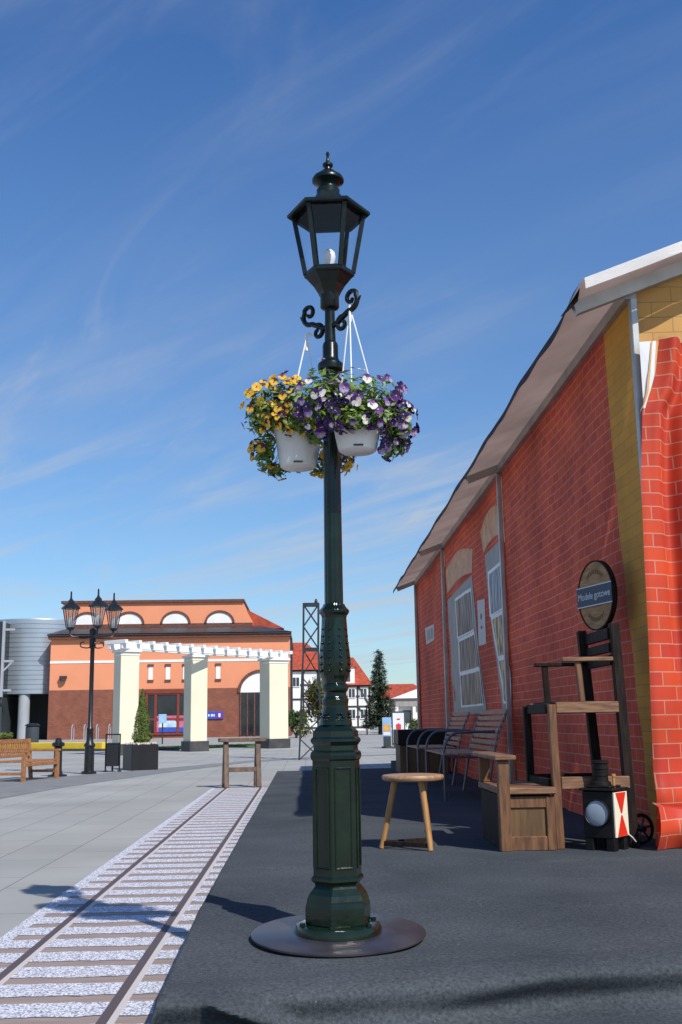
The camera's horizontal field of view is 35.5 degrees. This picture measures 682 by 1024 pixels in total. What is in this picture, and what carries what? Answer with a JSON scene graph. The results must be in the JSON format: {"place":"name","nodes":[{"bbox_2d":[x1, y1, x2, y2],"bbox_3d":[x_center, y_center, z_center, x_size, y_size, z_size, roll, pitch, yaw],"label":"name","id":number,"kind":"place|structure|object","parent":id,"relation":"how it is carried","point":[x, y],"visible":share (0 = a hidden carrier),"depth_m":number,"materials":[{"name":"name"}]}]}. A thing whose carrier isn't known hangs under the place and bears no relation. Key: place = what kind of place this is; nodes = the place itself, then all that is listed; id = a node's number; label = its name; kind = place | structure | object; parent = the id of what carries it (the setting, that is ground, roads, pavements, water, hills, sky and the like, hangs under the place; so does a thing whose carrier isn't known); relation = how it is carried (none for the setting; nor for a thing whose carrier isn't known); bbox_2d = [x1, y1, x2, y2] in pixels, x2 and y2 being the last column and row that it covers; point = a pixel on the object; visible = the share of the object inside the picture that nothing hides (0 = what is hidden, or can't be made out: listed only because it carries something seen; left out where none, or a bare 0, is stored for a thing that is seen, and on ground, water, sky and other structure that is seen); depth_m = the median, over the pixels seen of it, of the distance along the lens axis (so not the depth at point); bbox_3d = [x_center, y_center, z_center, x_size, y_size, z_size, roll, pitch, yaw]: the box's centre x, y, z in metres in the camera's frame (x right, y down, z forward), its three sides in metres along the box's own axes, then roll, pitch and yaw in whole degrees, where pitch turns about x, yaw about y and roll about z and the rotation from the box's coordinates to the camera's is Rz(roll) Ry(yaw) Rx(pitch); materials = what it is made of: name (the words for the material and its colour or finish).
{"place":"outdoors","nodes":[
{"label":"outdoors","id":0,"kind":"place"},
{"bbox_2d":[0,727,395,937],"bbox_3d":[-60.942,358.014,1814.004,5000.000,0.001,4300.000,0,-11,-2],"label":"plaza","id":1,"kind":"structure","parent":0,"point":[55,843],"depth_m":13.24,"materials":[{"name":"grey concrete"}]},
{"bbox_2d":[0,732,12,739],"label":"hedge","id":2,"kind":"object","parent":1,"relation":"on","point":[5,735],"visible":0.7,"depth_m":56.07,"materials":[{"name":"green plant"}]},
{"bbox_2d":[0,621,18,738],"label":"dark glass block","id":3,"kind":"structure","parent":1,"relation":"on","point":[8,712],"depth_m":78.88,"materials":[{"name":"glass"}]},
{"bbox_2d":[0,738,60,781],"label":"wooden bench","id":4,"kind":"object","parent":1,"relation":"on","point":[24,754],"visible":0.98,"depth_m":20.32,"materials":[{"name":"brown wood"}]},
{"bbox_2d":[25,723,39,742],"bbox_3d":[-16.861,12.119,58.233,0.800,1.160,0.800,0,-11,-2],"label":"litter bin","id":5,"kind":"object","parent":1,"relation":"on","point":[32,731],"visible":0.79,"depth_m":57.97,"materials":[{"name":"black metal"}]},
{"bbox_2d":[0,618,74,738],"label":"silver drum building","id":6,"kind":"structure","parent":1,"relation":"on","point":[29,666],"depth_m":79.80,"materials":[{"name":"grey metal"}]},
{"bbox_2d":[3,742,107,750],"bbox_3d":[-13.685,9.796,44.495,10.304,0.330,0.568,-7,-13,30],"label":"yellow border","id":7,"kind":"object","parent":1,"relation":"on","point":[77,746],"visible":0.5,"depth_m":42.77,"materials":[{"name":"paint"}]},
{"bbox_2d":[47,738,66,776],"bbox_3d":[-5.699,4.935,21.475,0.380,0.760,0.380,0,-11,-2],"label":"bollard","id":8,"kind":"object","parent":1,"relation":"on","point":[58,743],"visible":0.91,"depth_m":21.42,"materials":[{"name":"black metal"}]},
{"bbox_2d":[71,725,73,739],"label":"bicycle stand","id":9,"kind":"object","parent":1,"relation":"on","point":[73,732],"visible":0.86,"depth_m":74.40,"materials":[{"name":"grey metal"}]},
{"bbox_2d":[61,589,122,773],"bbox_3d":[-5.350,3.580,22.595,1.266,3.840,1.096,0,-11,-2],"label":"street lamp","id":10,"kind":"object","parent":1,"relation":"on","point":[89,744],"visible":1,"depth_m":22.64,"materials":[{"name":"black metal"}]},
{"bbox_2d":[94,724,99,739],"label":"bicycle stand","id":11,"kind":"object","parent":1,"relation":"on","point":[96,733],"visible":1,"depth_m":74.24,"materials":[{"name":"grey metal"}]},
{"bbox_2d":[107,724,110,739],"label":"bicycle stand","id":12,"kind":"object","parent":1,"relation":"on","point":[108,732],"visible":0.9,"depth_m":74.26,"materials":[{"name":"grey metal"}]},
{"bbox_2d":[103,734,120,771],"bbox_3d":[-4.979,5.252,23.273,0.380,0.810,0.260,0,-11,-6],"label":"litter bin","id":13,"kind":"object","parent":1,"relation":"on","point":[112,754],"visible":1,"depth_m":23.17,"materials":[{"name":"black metal"}]},
{"bbox_2d":[0,787,267,1023],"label":"track mat","id":14,"kind":"object","parent":1,"relation":"on","point":[103,944],"visible":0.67,"depth_m":5.33,"materials":[{"name":"grey gravel"}]},
{"bbox_2d":[123,742,157,770],"bbox_3d":[-4.513,5.487,24.007,0.620,0.616,0.620,5,-13,-29],"label":"planter","id":15,"kind":"object","parent":1,"relation":"on","point":[140,756],"visible":0.96,"depth_m":23.76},
{"bbox_2d":[131,689,152,742],"bbox_3d":[-4.505,4.625,24.177,0.503,1.244,0.478,0,-11,-2],"label":"clipped conifer","id":16,"kind":"object","parent":15,"relation":"on","point":[142,713],"visible":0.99,"depth_m":24.07,"materials":[{"name":"green plant"}]},
{"bbox_2d":[159,714,166,743],"bbox_3d":[-9.136,11.114,54.603,0.400,1.500,0.085,0,-11,-2],"label":"sign post","id":17,"kind":"object","parent":1,"relation":"on","point":[162,718],"visible":0.88,"depth_m":54.65,"materials":[{"name":"blue metal"}]},
{"bbox_2d":[158,747,179,750],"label":"dark kerb","id":18,"kind":"structure","parent":1,"relation":"on","point":[167,748],"depth_m":41.12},
{"bbox_2d":[47,599,293,739],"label":"orange hall","id":19,"kind":"structure","parent":1,"relation":"on","point":[233,696],"depth_m":78.84,"materials":[{"name":"paint"}]},
{"bbox_2d":[73,612,101,624],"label":"arched window","id":20,"kind":"structure","parent":19,"relation":"in","point":[84,618],"depth_m":82.28,"materials":[{"name":"glass"}]},
{"bbox_2d":[116,611,143,623],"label":"arched window","id":21,"kind":"structure","parent":19,"relation":"in","point":[129,617],"depth_m":82.40,"materials":[{"name":"glass"}]},
{"bbox_2d":[147,664,153,681],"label":"slit window","id":22,"kind":"structure","parent":19,"relation":"in","point":[150,671],"depth_m":78.74,"materials":[{"name":"white glass"}]},
{"bbox_2d":[165,664,170,681],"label":"slit window","id":23,"kind":"structure","parent":19,"relation":"in","point":[168,679],"depth_m":78.78,"materials":[{"name":"white glass"}]},
{"bbox_2d":[160,611,190,623],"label":"arched window","id":24,"kind":"structure","parent":19,"relation":"in","point":[171,617],"depth_m":82.52,"materials":[{"name":"glass"}]},
{"bbox_2d":[215,663,220,680],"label":"slit window","id":25,"kind":"structure","parent":19,"relation":"in","point":[217,665],"depth_m":78.91,"materials":[{"name":"white glass"}]},
{"bbox_2d":[205,610,234,622],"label":"arched window","id":26,"kind":"structure","parent":19,"relation":"in","point":[219,616],"depth_m":82.64,"materials":[{"name":"glass"}]},
{"bbox_2d":[237,670,259,734],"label":"arched doorway","id":27,"kind":"structure","parent":19,"relation":"in","point":[249,686],"depth_m":78.49,"materials":[{"name":"grey glass"}]},
{"bbox_2d":[0,754,395,798],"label":"paving band","id":28,"kind":"object","parent":1,"relation":"on","point":[12,788],"visible":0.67,"depth_m":19.95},
{"bbox_2d":[104,639,291,754],"bbox_3d":[-5.155,6.920,39.572,1.604,3.820,9.148,-9,-14,35],"label":"pergola","id":29,"kind":"object","parent":1,"relation":"on","point":[273,697],"visible":0.95,"depth_m":39.42,"materials":[{"name":"beige paint"}]},
{"bbox_2d":[180,745,254,748],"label":"lawn","id":30,"kind":"structure","parent":1,"relation":"on","point":[230,746],"depth_m":44.53,"materials":[{"name":"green plant"}]},
{"bbox_2d":[218,737,265,787],"bbox_3d":[-1.575,3.971,16.914,0.740,0.765,0.384,2,-11,-14],"label":"buffer trestle","id":31,"kind":"object","parent":1,"relation":"on","point":[227,769],"visible":1,"depth_m":16.80,"materials":[{"name":"brown wood"}]},
{"bbox_2d":[288,709,310,737],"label":"dark bush","id":32,"kind":"object","parent":1,"relation":"on","point":[294,721],"visible":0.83,"depth_m":68.18,"materials":[{"name":"green plant"}]},
{"bbox_2d":[298,599,320,759],"bbox_3d":[-0.760,4.544,29.162,0.845,4.361,0.345,0,-11,-2],"label":"lattice mast","id":33,"kind":"object","parent":1,"relation":"on","point":[316,605],"visible":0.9,"depth_m":29.17,"materials":[{"name":"grey metal"}]},
{"bbox_2d":[303,677,323,722],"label":"broadleaf tree","id":34,"kind":"object","parent":1,"relation":"on","point":[312,697],"visible":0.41,"depth_m":93.11,"materials":[{"name":"green plant"}]},
{"bbox_2d":[361,649,395,734],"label":"spruce tree","id":35,"kind":"object","parent":1,"relation":"on","point":[380,707],"visible":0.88,"depth_m":78.68,"materials":[{"name":"green plant"}]},
{"bbox_2d":[382,717,392,747],"bbox_3d":[1.734,8.318,40.230,0.400,1.120,0.400,-2,-11,6],"label":"information board","id":36,"kind":"object","parent":1,"relation":"on","point":[386,729],"visible":0.93,"depth_m":40.20,"materials":[{"name":"blue plastic"}]},
{"bbox_2d":[391,711,404,748],"bbox_3d":[2.111,7.980,39.086,0.500,1.330,0.400,-2,-11,4],"label":"information board","id":37,"kind":"object","parent":1,"relation":"on","point":[398,719],"visible":0.7,"depth_m":39.11,"materials":[{"name":"white plastic"}]},
{"bbox_2d":[405,718,417,728],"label":"dark bush","id":38,"kind":"object","parent":1,"relation":"on","point":[412,724],"visible":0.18,"depth_m":68.40,"materials":[{"name":"green plant"}]},
{"bbox_2d":[151,766,681,1023],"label":"stage carpet","id":39,"kind":"object","parent":1,"relation":"on","point":[574,931],"visible":0.68,"depth_m":4.25,"materials":[{"name":"grey carpet"}]},
{"bbox_2d":[251,151,425,957],"bbox_3d":[-0.035,0.020,4.448,0.676,3.325,0.676,0,-11,-2],"label":"street lamp","id":40,"kind":"object","parent":39,"relation":"on","point":[337,919],"visible":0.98,"depth_m":4.23,"materials":[{"name":"metal"}]},
{"bbox_2d":[239,332,357,480],"bbox_3d":[-0.184,-0.476,4.655,0.518,0.646,0.353,0,-11,-2],"label":"hanging basket","id":41,"kind":"object","parent":40,"relation":"hanging from","point":[298,449],"visible":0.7,"depth_m":4.56,"materials":[{"name":"white plastic"}]},
{"bbox_2d":[292,303,419,462],"bbox_3d":[0.059,-0.553,4.442,0.526,0.713,0.391,0,-11,-2],"label":"hanging basket","id":42,"kind":"object","parent":40,"relation":"hanging from","point":[354,419],"visible":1,"depth_m":4.30,"materials":[{"name":"white plastic"}]},
{"bbox_2d":[379,773,443,850],"bbox_3d":[0.466,1.918,6.837,0.399,0.463,0.399,3,-12,-20],"label":"stool","id":43,"kind":"object","parent":39,"relation":"on","point":[421,779],"visible":1,"depth_m":6.76,"materials":[{"name":"brown wood"}]},
{"bbox_2d":[393,729,450,772],"bbox_3d":[1.261,3.725,16.640,0.810,0.660,0.870,0,-11,-2],"label":"wooden counter","id":44,"kind":"object","parent":39,"relation":"on","point":[400,736],"visible":0.54,"depth_m":16.23,"materials":[{"name":"black wood"}]},
{"bbox_2d":[406,712,469,785],"bbox_3d":[1.263,3.087,13.992,0.687,0.898,1.470,0,-11,-2],"label":"garden bench","id":45,"kind":"object","parent":39,"relation":"on","point":[418,747],"visible":0.83,"depth_m":13.76,"materials":[{"name":"grey metal"}]},
{"bbox_2d":[425,709,507,800],"bbox_3d":[1.344,2.614,11.589,0.687,0.898,1.670,0,-11,-2],"label":"garden bench","id":46,"kind":"object","parent":39,"relation":"on","point":[476,731],"visible":0.94,"depth_m":11.38,"materials":[{"name":"grey metal"}]},
{"bbox_2d":[472,751,556,851],"bbox_3d":[1.132,1.880,7.010,0.385,0.577,0.920,0,-11,-2],"label":"box armchair","id":47,"kind":"object","parent":39,"relation":"on","point":[518,815],"visible":1,"depth_m":6.62,"materials":[{"name":"brown wood"}]},
{"bbox_2d":[393,241,681,849],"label":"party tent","id":48,"kind":"object","parent":39,"relation":"on","point":[573,470],"visible":0.88,"depth_m":8.86,"materials":[{"name":"brick"}]},
{"bbox_2d":[448,576,485,713],"bbox_3d":[1.768,1.949,15.262,0.041,1.860,3.330,0,-11,-2],"label":"printed window","id":49,"kind":"structure","parent":48,"relation":"in","point":[466,674],"depth_m":15.20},
{"bbox_2d":[485,542,511,715],"bbox_3d":[1.865,1.417,12.740,0.028,2.030,1.390,0,-11,-2],"label":"printed window","id":50,"kind":"structure","parent":48,"relation":"in","point":[492,563],"depth_m":12.70,"materials":[{"name":"white"}]},
{"bbox_2d":[576,560,617,630],"bbox_3d":[1.824,0.596,7.618,0.047,0.502,0.502,2,-12,-16],"label":"round sign","id":51,"kind":"object","parent":48,"relation":"hanging from","point":[597,595],"visible":1,"depth_m":7.58,"materials":[{"name":"brown wood"}]},
{"bbox_2d":[522,623,639,848],"bbox_3d":[1.561,1.469,7.090,0.565,1.403,0.700,0,-11,-2],"label":"tall armchair","id":52,"kind":"object","parent":39,"relation":"on","point":[585,662],"visible":0.88,"depth_m":6.83,"materials":[{"name":"brown wood"}]},
{"bbox_2d":[579,760,636,851],"bbox_3d":[1.648,1.812,6.606,0.264,0.538,0.233,-10,-14,38],"label":"railway lantern","id":53,"kind":"object","parent":39,"relation":"on","point":[605,814],"visible":1,"depth_m":6.54,"materials":[{"name":"black paint"}]},
{"bbox_2d":[637,813,653,844],"bbox_3d":[1.918,2.023,6.813,0.194,0.194,0.060,4,-12,-22],"label":"spoked wheel","id":54,"kind":"object","parent":39,"relation":"on","point":[642,828],"visible":0.6,"depth_m":6.82,"materials":[{"name":"black metal"}]},
{"bbox_2d":[391,760,515,767],"bbox_3d":[4.716,4.757,19.923,7.250,0.196,4.200,0,-11,-2],"label":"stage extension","id":55,"kind":"object","parent":1,"relation":"on","point":[393,764],"visible":0.11,"depth_m":21.23,"materials":[{"name":"grey"}]},
{"bbox_2d":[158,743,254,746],"bbox_3d":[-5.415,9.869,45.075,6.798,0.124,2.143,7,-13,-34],"label":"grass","id":56,"kind":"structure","parent":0,"point":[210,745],"depth_m":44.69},
{"bbox_2d":[293,643,322,730],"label":"half timbered house","id":57,"kind":"structure","parent":0,"point":[310,673],"depth_m":116.66,"materials":[{"name":"white paint"}]},
{"bbox_2d":[293,677,299,686],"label":"window","id":58,"kind":"structure","parent":57,"relation":"in","point":[296,680],"depth_m":116.42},
{"bbox_2d":[0,0,681,715],"label":"sky","id":59,"kind":"structure","parent":0,"point":[502,156],"materials":[{"name":"blue"}]},
{"bbox_2d":[346,657,370,729],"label":"half timbered house","id":60,"kind":"structure","parent":0,"point":[358,684],"depth_m":117.38,"materials":[{"name":"white paint"}]},
{"bbox_2d":[348,688,355,697],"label":"window","id":61,"kind":"structure","parent":60,"relation":"in","point":[351,691],"depth_m":117.37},
{"bbox_2d":[349,709,355,718],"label":"window","id":62,"kind":"structure","parent":60,"relation":"in","point":[353,711],"depth_m":116.97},
{"bbox_2d":[360,688,366,697],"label":"window","id":63,"kind":"structure","parent":60,"relation":"in","point":[362,690],"depth_m":117.43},
{"bbox_2d":[360,709,367,718],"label":"window","id":64,"kind":"structure","parent":60,"relation":"in","point":[362,714],"depth_m":116.97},
{"bbox_2d":[385,684,416,728],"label":"orange roofed house","id":65,"kind":"structure","parent":0,"point":[396,690],"depth_m":126.19,"materials":[{"name":"orange tile"}]},
{"bbox_2d":[390,689,417,728],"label":"white pavilion","id":66,"kind":"structure","parent":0,"point":[406,702],"depth_m":86.16,"materials":[{"name":"paint"}]},
{"bbox_2d":[403,710,411,722],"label":"window","id":67,"kind":"structure","parent":66,"relation":"in","point":[408,714],"depth_m":86.23,"materials":[{"name":"grey glass"}]}
]}

